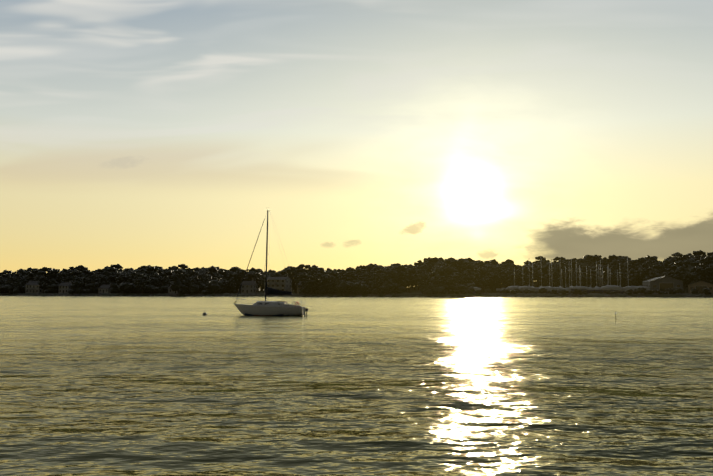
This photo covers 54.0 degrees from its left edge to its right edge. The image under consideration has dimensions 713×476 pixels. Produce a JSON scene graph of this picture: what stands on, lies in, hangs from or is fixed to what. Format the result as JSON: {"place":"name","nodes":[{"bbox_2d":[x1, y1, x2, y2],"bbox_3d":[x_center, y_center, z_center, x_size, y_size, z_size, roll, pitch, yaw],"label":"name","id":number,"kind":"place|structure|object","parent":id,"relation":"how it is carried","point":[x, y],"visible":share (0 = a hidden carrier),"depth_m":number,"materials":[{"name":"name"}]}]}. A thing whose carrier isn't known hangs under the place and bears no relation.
{"place":"outdoors","nodes":[
{"label":"outdoors","id":0,"kind":"place"},
{"bbox_2d":[0,296,712,475],"bbox_3d":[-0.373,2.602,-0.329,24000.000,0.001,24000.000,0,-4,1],"label":"water","id":1,"kind":"structure","parent":0,"point":[325,386],"depth_m":19.42,"materials":[{"name":"grey liquid"}]},
{"bbox_2d":[233,211,307,315],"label":"sailboat","id":2,"kind":"object","parent":1,"relation":"on","point":[270,308],"visible":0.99,"depth_m":76.93,"materials":[{"name":"painted fiberglass"},{"name":"metal"},{"name":"fabric"}]},
{"bbox_2d":[0,281,712,296],"bbox_3d":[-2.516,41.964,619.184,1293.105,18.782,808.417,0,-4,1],"label":"shore land","id":3,"kind":"structure","parent":0,"point":[414,293],"depth_m":401.18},
{"bbox_2d":[0,285,12,292],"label":"tree","id":4,"kind":"object","parent":3,"relation":"on","point":[4,288],"visible":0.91,"depth_m":491.63,"materials":[{"name":"green plant"}]},
{"bbox_2d":[0,270,13,278],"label":"tree","id":5,"kind":"object","parent":3,"relation":"on","point":[4,272],"visible":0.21,"depth_m":550.25,"materials":[{"name":"green plant"}]},
{"bbox_2d":[25,269,42,280],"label":"tree","id":6,"kind":"object","parent":3,"relation":"on","point":[34,273],"visible":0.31,"depth_m":519.16,"materials":[{"name":"green plant"}]},
{"bbox_2d":[25,281,44,292],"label":"house","id":7,"kind":"structure","parent":3,"relation":"on","point":[32,286],"depth_m":489.06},
{"bbox_2d":[37,277,48,292],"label":"tree","id":8,"kind":"object","parent":3,"relation":"on","point":[40,282],"visible":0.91,"depth_m":483.32,"materials":[{"name":"green plant"}]},
{"bbox_2d":[36,267,53,281],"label":"tree","id":9,"kind":"object","parent":3,"relation":"on","point":[40,271],"visible":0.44,"depth_m":511.40,"materials":[{"name":"green plant"}]},
{"bbox_2d":[44,284,57,292],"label":"tree","id":10,"kind":"object","parent":3,"relation":"on","point":[52,288],"visible":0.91,"depth_m":478.30,"materials":[{"name":"green plant"}]},
{"bbox_2d":[44,270,61,280],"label":"tree","id":11,"kind":"object","parent":3,"relation":"on","point":[55,273],"visible":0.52,"depth_m":510.59,"materials":[{"name":"green plant"}]},
{"bbox_2d":[55,272,69,282],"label":"tree","id":12,"kind":"object","parent":3,"relation":"on","point":[59,278],"visible":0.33,"depth_m":508.81,"materials":[{"name":"green plant"}]},
{"bbox_2d":[58,281,71,292],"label":"house","id":13,"kind":"structure","parent":3,"relation":"on","point":[64,287],"depth_m":478.99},
{"bbox_2d":[68,284,79,293],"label":"tree","id":14,"kind":"object","parent":3,"relation":"on","point":[72,289],"visible":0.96,"depth_m":463.31,"materials":[{"name":"green plant"}]},
{"bbox_2d":[67,270,81,280],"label":"tree","id":15,"kind":"object","parent":3,"relation":"on","point":[75,273],"visible":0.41,"depth_m":497.69,"materials":[{"name":"green plant"}]},
{"bbox_2d":[65,265,87,276],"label":"tree","id":16,"kind":"object","parent":3,"relation":"on","point":[81,268],"visible":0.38,"depth_m":510.88,"materials":[{"name":"green plant"}]},
{"bbox_2d":[82,270,94,282],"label":"tree","id":17,"kind":"object","parent":3,"relation":"on","point":[89,272],"visible":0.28,"depth_m":509.12,"materials":[{"name":"green plant"}]},
{"bbox_2d":[85,282,98,292],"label":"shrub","id":18,"kind":"object","parent":3,"relation":"on","point":[93,287],"visible":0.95,"depth_m":466.26,"materials":[{"name":"green plant"}]},
{"bbox_2d":[97,274,108,283],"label":"tree","id":19,"kind":"object","parent":3,"relation":"on","point":[102,277],"visible":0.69,"depth_m":481.90,"materials":[{"name":"green plant"}]},
{"bbox_2d":[95,271,112,281],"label":"tree","id":20,"kind":"object","parent":3,"relation":"on","point":[106,273],"visible":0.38,"depth_m":492.64,"materials":[{"name":"green plant"}]},
{"bbox_2d":[98,283,111,292],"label":"house","id":21,"kind":"structure","parent":3,"relation":"on","point":[104,288],"depth_m":465.42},
{"bbox_2d":[110,283,119,292],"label":"tree","id":22,"kind":"object","parent":3,"relation":"on","point":[114,288],"visible":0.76,"depth_m":459.42,"materials":[{"name":"green plant"}]},
{"bbox_2d":[115,272,129,292],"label":"tree","id":23,"kind":"object","parent":3,"relation":"on","point":[122,277],"visible":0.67,"depth_m":469.41,"materials":[{"name":"green plant"}]},
{"bbox_2d":[117,283,133,292],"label":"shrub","id":24,"kind":"object","parent":3,"relation":"on","point":[121,288],"visible":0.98,"depth_m":450.57,"materials":[{"name":"green plant"}]},
{"bbox_2d":[128,272,143,285],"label":"tree","id":25,"kind":"object","parent":3,"relation":"on","point":[134,275],"visible":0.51,"depth_m":464.01,"materials":[{"name":"green plant"}]},
{"bbox_2d":[141,266,158,276],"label":"tree","id":26,"kind":"object","parent":3,"relation":"on","point":[152,270],"visible":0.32,"depth_m":499.98,"materials":[{"name":"green plant"}]},
{"bbox_2d":[161,270,173,292],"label":"tree","id":27,"kind":"object","parent":3,"relation":"on","point":[168,273],"visible":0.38,"depth_m":479.18,"materials":[{"name":"green plant"}]},
{"bbox_2d":[170,280,187,291],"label":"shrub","id":28,"kind":"object","parent":3,"relation":"on","point":[175,285],"visible":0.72,"depth_m":434.05,"materials":[{"name":"green plant"}]},
{"bbox_2d":[170,269,188,282],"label":"tree","id":29,"kind":"object","parent":3,"relation":"on","point":[178,275],"visible":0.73,"depth_m":436.72,"materials":[{"name":"green plant"}]},
{"bbox_2d":[177,284,188,293],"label":"tree","id":30,"kind":"object","parent":3,"relation":"on","point":[183,289],"visible":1,"depth_m":429.94,"materials":[{"name":"green plant"}]},
{"bbox_2d":[190,282,200,293],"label":"tree","id":31,"kind":"object","parent":3,"relation":"on","point":[195,288],"visible":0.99,"depth_m":428.56,"materials":[{"name":"green plant"}]},
{"bbox_2d":[189,276,201,293],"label":"tree","id":32,"kind":"object","parent":3,"relation":"on","point":[194,278],"visible":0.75,"depth_m":432.39,"materials":[{"name":"green plant"}]},
{"bbox_2d":[201,286,213,293],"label":"tree","id":33,"kind":"object","parent":3,"relation":"on","point":[207,290],"visible":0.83,"depth_m":425.21,"materials":[{"name":"green plant"}]},
{"bbox_2d":[205,267,218,276],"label":"tree","id":34,"kind":"object","parent":3,"relation":"on","point":[212,270],"visible":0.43,"depth_m":484.20,"materials":[{"name":"green plant"}]},
{"bbox_2d":[208,280,222,293],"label":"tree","id":35,"kind":"object","parent":3,"relation":"on","point":[215,285],"visible":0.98,"depth_m":422.51,"materials":[{"name":"green plant"}]},
{"bbox_2d":[221,281,229,293],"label":"tree","id":36,"kind":"object","parent":3,"relation":"on","point":[224,286],"visible":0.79,"depth_m":435.80,"materials":[{"name":"green plant"}]},
{"bbox_2d":[226,286,237,293],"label":"tree","id":37,"kind":"object","parent":3,"relation":"on","point":[230,290],"visible":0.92,"depth_m":438.77,"materials":[{"name":"green plant"}]},
{"bbox_2d":[232,269,249,292],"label":"tree","id":38,"kind":"object","parent":3,"relation":"on","point":[241,273],"visible":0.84,"depth_m":451.20,"materials":[{"name":"green plant"}]},
{"bbox_2d":[240,280,257,293],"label":"house","id":39,"kind":"structure","parent":3,"relation":"on","point":[249,287],"depth_m":439.67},
{"bbox_2d":[248,272,262,286],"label":"tree","id":40,"kind":"object","parent":3,"relation":"on","point":[254,275],"visible":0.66,"depth_m":456.05,"materials":[{"name":"green plant"}]},
{"bbox_2d":[259,275,270,288],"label":"tree","id":41,"kind":"object","parent":3,"relation":"on","point":[261,283],"visible":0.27,"depth_m":449.24,"materials":[{"name":"green plant"}]},
{"bbox_2d":[264,277,291,293],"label":"house","id":42,"kind":"structure","parent":3,"relation":"on","point":[282,283],"depth_m":435.56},
{"bbox_2d":[280,266,297,284],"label":"tree","id":43,"kind":"object","parent":3,"relation":"on","point":[288,270],"visible":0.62,"depth_m":455.18,"materials":[{"name":"green plant"}]},
{"bbox_2d":[294,273,308,293],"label":"tree","id":44,"kind":"object","parent":3,"relation":"on","point":[304,276],"visible":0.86,"depth_m":407.63,"materials":[{"name":"green plant"}]},
{"bbox_2d":[295,264,310,272],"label":"tree","id":45,"kind":"object","parent":3,"relation":"on","point":[300,268],"visible":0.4,"depth_m":468.90,"materials":[{"name":"green plant"}]},
{"bbox_2d":[304,275,318,293],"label":"tree","id":46,"kind":"object","parent":3,"relation":"on","point":[307,283],"visible":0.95,"depth_m":403.18,"materials":[{"name":"green plant"}]},
{"bbox_2d":[308,265,324,276],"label":"tree","id":47,"kind":"object","parent":3,"relation":"on","point":[314,268],"visible":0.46,"depth_m":448.91,"materials":[{"name":"green plant"}]},
{"bbox_2d":[310,273,327,288],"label":"tree","id":48,"kind":"object","parent":3,"relation":"on","point":[317,275],"visible":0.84,"depth_m":403.96,"materials":[{"name":"green plant"}]},
{"bbox_2d":[325,271,339,281],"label":"tree","id":49,"kind":"object","parent":3,"relation":"on","point":[335,274],"visible":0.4,"depth_m":411.14,"materials":[{"name":"green plant"}]},
{"bbox_2d":[336,281,353,293],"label":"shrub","id":50,"kind":"object","parent":3,"relation":"on","point":[343,286],"visible":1,"depth_m":396.22,"materials":[{"name":"green plant"}]},
{"bbox_2d":[339,267,352,280],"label":"tree","id":51,"kind":"object","parent":3,"relation":"on","point":[342,272],"visible":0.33,"depth_m":436.59,"materials":[{"name":"green plant"}]},
{"bbox_2d":[341,270,359,281],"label":"tree","id":52,"kind":"object","parent":3,"relation":"on","point":[353,275],"visible":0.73,"depth_m":416.73,"materials":[{"name":"green plant"}]},
{"bbox_2d":[348,282,360,293],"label":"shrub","id":53,"kind":"object","parent":3,"relation":"on","point":[355,286],"visible":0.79,"depth_m":397.35,"materials":[{"name":"green plant"}]},
{"bbox_2d":[353,268,365,275],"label":"tree","id":54,"kind":"object","parent":3,"relation":"on","point":[359,271],"visible":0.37,"depth_m":432.53,"materials":[{"name":"green plant"}]},
{"bbox_2d":[355,283,368,293],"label":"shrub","id":55,"kind":"object","parent":3,"relation":"on","point":[363,288],"visible":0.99,"depth_m":395.59,"materials":[{"name":"green plant"}]},
{"bbox_2d":[362,263,378,271],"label":"tree","id":56,"kind":"object","parent":3,"relation":"on","point":[369,268],"visible":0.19,"depth_m":454.22,"materials":[{"name":"green plant"}]},
{"bbox_2d":[390,265,408,283],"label":"tree","id":57,"kind":"object","parent":3,"relation":"on","point":[401,277],"visible":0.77,"depth_m":414.93,"materials":[{"name":"green plant"}]},
{"bbox_2d":[404,264,417,292],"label":"tree","id":58,"kind":"object","parent":3,"relation":"on","point":[411,272],"visible":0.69,"depth_m":439.27,"materials":[{"name":"green plant"}]},
{"bbox_2d":[421,263,432,271],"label":"tree","id":59,"kind":"object","parent":3,"relation":"on","point":[428,267],"visible":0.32,"depth_m":473.95,"materials":[{"name":"green plant"}]},
{"bbox_2d":[423,257,439,266],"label":"tree","id":60,"kind":"object","parent":3,"relation":"on","point":[434,259],"visible":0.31,"depth_m":500.66,"materials":[{"name":"green plant"}]},
{"bbox_2d":[427,271,441,283],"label":"tree","id":61,"kind":"object","parent":3,"relation":"on","point":[433,273],"visible":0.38,"depth_m":395.61,"materials":[{"name":"green plant"}]},
{"bbox_2d":[440,257,462,276],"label":"tree","id":62,"kind":"object","parent":3,"relation":"on","point":[451,261],"visible":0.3,"depth_m":419.71,"materials":[{"name":"green plant"}]},
{"bbox_2d":[449,258,475,282],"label":"tree","id":63,"kind":"object","parent":3,"relation":"on","point":[465,264],"visible":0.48,"depth_m":416.34,"materials":[{"name":"green plant"}]},
{"bbox_2d":[462,282,475,293],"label":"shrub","id":64,"kind":"object","parent":3,"relation":"on","point":[471,286],"visible":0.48,"depth_m":394.70,"materials":[{"name":"green plant"}]},
{"bbox_2d":[471,261,486,286],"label":"tree","id":65,"kind":"object","parent":3,"relation":"on","point":[480,264],"visible":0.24,"depth_m":476.01,"materials":[{"name":"green plant"}]},
{"bbox_2d":[496,263,511,269],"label":"tree","id":66,"kind":"object","parent":3,"relation":"on","point":[507,265],"visible":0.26,"depth_m":504.69,"materials":[{"name":"green plant"}]},
{"bbox_2d":[499,267,517,286],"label":"tree","id":67,"kind":"object","parent":3,"relation":"on","point":[509,269],"visible":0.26,"depth_m":459.81,"materials":[{"name":"green plant"}]},
{"bbox_2d":[503,270,518,285],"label":"tree","id":68,"kind":"object","parent":3,"relation":"on","point":[510,278],"visible":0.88,"depth_m":448.77,"materials":[{"name":"green plant"}]},
{"bbox_2d":[518,273,532,285],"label":"tree","id":69,"kind":"object","parent":3,"relation":"on","point":[523,277],"visible":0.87,"depth_m":443.29,"materials":[{"name":"green plant"}]},
{"bbox_2d":[518,286,534,293],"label":"yard boat","id":70,"kind":"object","parent":3,"relation":"on","point":[522,288],"visible":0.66,"depth_m":388.25,"materials":[{"name":"grey"}]},
{"bbox_2d":[518,265,539,283],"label":"tree","id":71,"kind":"object","parent":3,"relation":"on","point":[527,270],"visible":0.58,"depth_m":449.67,"materials":[{"name":"green plant"}]},
{"bbox_2d":[532,256,550,263],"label":"tree","id":72,"kind":"object","parent":3,"relation":"on","point":[538,258],"visible":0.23,"depth_m":547.97,"materials":[{"name":"green plant"}]},
{"bbox_2d":[536,275,551,286],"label":"tree","id":73,"kind":"object","parent":3,"relation":"on","point":[545,280],"visible":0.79,"depth_m":447.53,"materials":[{"name":"green plant"}]},
{"bbox_2d":[543,263,560,286],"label":"tree","id":74,"kind":"object","parent":3,"relation":"on","point":[546,266],"visible":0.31,"depth_m":469.95,"materials":[{"name":"green plant"}]},
{"bbox_2d":[547,267,566,286],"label":"tree","id":75,"kind":"object","parent":3,"relation":"on","point":[554,270],"visible":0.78,"depth_m":442.66,"materials":[{"name":"green plant"}]},
{"bbox_2d":[550,273,568,287],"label":"tree","id":76,"kind":"object","parent":3,"relation":"on","point":[564,283],"visible":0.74,"depth_m":442.96,"materials":[{"name":"green plant"}]},
{"bbox_2d":[563,258,576,269],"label":"tree","id":77,"kind":"object","parent":3,"relation":"on","point":[570,261],"visible":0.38,"depth_m":502.87,"materials":[{"name":"green plant"}]},
{"bbox_2d":[567,270,587,285],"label":"tree","id":78,"kind":"object","parent":3,"relation":"on","point":[583,277],"visible":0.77,"depth_m":433.87,"materials":[{"name":"green plant"}]},
{"bbox_2d":[570,286,587,290],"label":"yard boat","id":79,"kind":"object","parent":3,"relation":"on","point":[582,288],"visible":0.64,"depth_m":378.11,"materials":[{"name":"white"}]},
{"bbox_2d":[583,269,595,286],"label":"tree","id":80,"kind":"object","parent":3,"relation":"on","point":[590,277],"visible":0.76,"depth_m":436.26,"materials":[{"name":"green plant"}]},
{"bbox_2d":[592,255,605,264],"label":"tree","id":81,"kind":"object","parent":3,"relation":"on","point":[597,258],"visible":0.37,"depth_m":519.66,"materials":[{"name":"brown plant"}]},
{"bbox_2d":[594,264,609,272],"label":"tree","id":82,"kind":"object","parent":3,"relation":"on","point":[604,268],"visible":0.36,"depth_m":458.30,"materials":[{"name":"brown plant"}]},
{"bbox_2d":[597,271,612,292],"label":"tree","id":83,"kind":"object","parent":3,"relation":"on","point":[605,282],"visible":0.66,"depth_m":426.21,"materials":[{"name":"green plant"}]},
{"bbox_2d":[602,254,619,264],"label":"tree","id":84,"kind":"object","parent":3,"relation":"on","point":[611,258],"visible":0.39,"depth_m":494.60,"materials":[{"name":"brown plant"}]},
{"bbox_2d":[601,285,621,293],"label":"yard boat","id":85,"kind":"object","parent":3,"relation":"on","point":[611,287],"visible":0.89,"depth_m":373.25,"materials":[{"name":"grey"}]},
{"bbox_2d":[610,262,622,271],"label":"tree","id":86,"kind":"object","parent":3,"relation":"on","point":[613,267],"visible":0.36,"depth_m":455.55,"materials":[{"name":"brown plant"}]},
{"bbox_2d":[611,272,625,286],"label":"tree","id":87,"kind":"object","parent":3,"relation":"on","point":[614,279],"visible":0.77,"depth_m":422.39,"materials":[{"name":"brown plant"}]},
{"bbox_2d":[620,262,638,277],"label":"tree","id":88,"kind":"object","parent":3,"relation":"on","point":[630,266],"visible":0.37,"depth_m":451.08,"materials":[{"name":"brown plant"}]},
{"bbox_2d":[622,286,638,290],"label":"yard boat","id":89,"kind":"object","parent":3,"relation":"on","point":[629,288],"visible":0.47,"depth_m":370.84,"materials":[{"name":"grey"}]},
{"bbox_2d":[626,278,637,285],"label":"tree","id":90,"kind":"object","parent":3,"relation":"on","point":[632,281],"visible":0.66,"depth_m":428.75,"materials":[{"name":"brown plant"}]},
{"bbox_2d":[624,268,642,285],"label":"tree","id":91,"kind":"object","parent":3,"relation":"on","point":[636,276],"visible":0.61,"depth_m":433.93,"materials":[{"name":"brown plant"}]},
{"bbox_2d":[628,260,641,265],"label":"tree","id":92,"kind":"object","parent":3,"relation":"on","point":[635,262],"visible":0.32,"depth_m":486.73,"materials":[{"name":"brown plant"}]},
{"bbox_2d":[638,267,654,283],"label":"tree","id":93,"kind":"object","parent":3,"relation":"on","point":[643,271],"visible":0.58,"depth_m":430.19,"materials":[{"name":"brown plant"}]},
{"bbox_2d":[644,255,657,261],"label":"tree","id":94,"kind":"object","parent":3,"relation":"on","point":[648,257],"visible":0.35,"depth_m":521.05,"materials":[{"name":"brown plant"}]},
{"bbox_2d":[644,271,658,280],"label":"tree","id":95,"kind":"object","parent":3,"relation":"on","point":[653,275],"visible":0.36,"depth_m":419.30,"materials":[{"name":"green plant"}]},
{"bbox_2d":[651,261,669,272],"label":"tree","id":96,"kind":"object","parent":3,"relation":"on","point":[661,263],"visible":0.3,"depth_m":457.19,"materials":[{"name":"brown plant"}]},
{"bbox_2d":[643,276,682,293],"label":"marina shed","id":97,"kind":"structure","parent":3,"relation":"on","point":[663,283],"depth_m":367.67,"materials":[{"name":"grey metal"}]},
{"bbox_2d":[663,259,678,265],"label":"tree","id":98,"kind":"object","parent":3,"relation":"on","point":[668,261],"visible":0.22,"depth_m":495.25,"materials":[{"name":"green plant"}]},
{"bbox_2d":[666,260,685,274],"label":"tree","id":99,"kind":"object","parent":3,"relation":"on","point":[674,267],"visible":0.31,"depth_m":445.11,"materials":[{"name":"green plant"}]},
{"bbox_2d":[669,269,686,285],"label":"tree","id":100,"kind":"object","parent":3,"relation":"on","point":[682,274],"visible":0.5,"depth_m":422.67,"materials":[{"name":"green plant"}]},
{"bbox_2d":[669,252,688,264],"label":"tree","id":101,"kind":"object","parent":3,"relation":"on","point":[680,257],"visible":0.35,"depth_m":508.47,"materials":[{"name":"green plant"}]},
{"bbox_2d":[677,259,706,279],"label":"tree","id":102,"kind":"object","parent":3,"relation":"on","point":[693,262],"visible":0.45,"depth_m":430.96,"materials":[{"name":"green plant"}]},
{"bbox_2d":[683,271,702,286],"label":"tree","id":103,"kind":"object","parent":3,"relation":"on","point":[691,279],"visible":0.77,"depth_m":414.23,"materials":[{"name":"green plant"}]},
{"bbox_2d":[687,250,705,256],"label":"tree","id":104,"kind":"object","parent":3,"relation":"on","point":[701,253],"visible":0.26,"depth_m":515.61,"materials":[{"name":"green plant"}]},
{"bbox_2d":[686,266,707,280],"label":"tree","id":105,"kind":"object","parent":3,"relation":"on","point":[699,270],"visible":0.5,"depth_m":422.13,"materials":[{"name":"green plant"}]},
{"bbox_2d":[688,281,712,293],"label":"marina shed","id":106,"kind":"structure","parent":3,"relation":"on","point":[699,285],"depth_m":354.96,"materials":[{"name":"grey metal"}]},
{"bbox_2d":[697,255,712,266],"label":"tree","id":107,"kind":"object","parent":3,"relation":"on","point":[707,260],"visible":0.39,"depth_m":464.01,"materials":[{"name":"green plant"}]},
{"bbox_2d":[701,264,712,277],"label":"tree","id":108,"kind":"object","parent":3,"relation":"on","point":[709,269],"visible":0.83,"depth_m":421.24,"materials":[{"name":"green plant"}]},
{"bbox_2d":[702,276,712,283],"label":"tree","id":109,"kind":"object","parent":3,"relation":"on","point":[710,278],"visible":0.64,"depth_m":418.24,"materials":[{"name":"green plant"}]},
{"bbox_2d":[0,0,712,273],"label":"sky","id":110,"kind":"structure","parent":0,"point":[134,134],"materials":[{"name":"yellow"}]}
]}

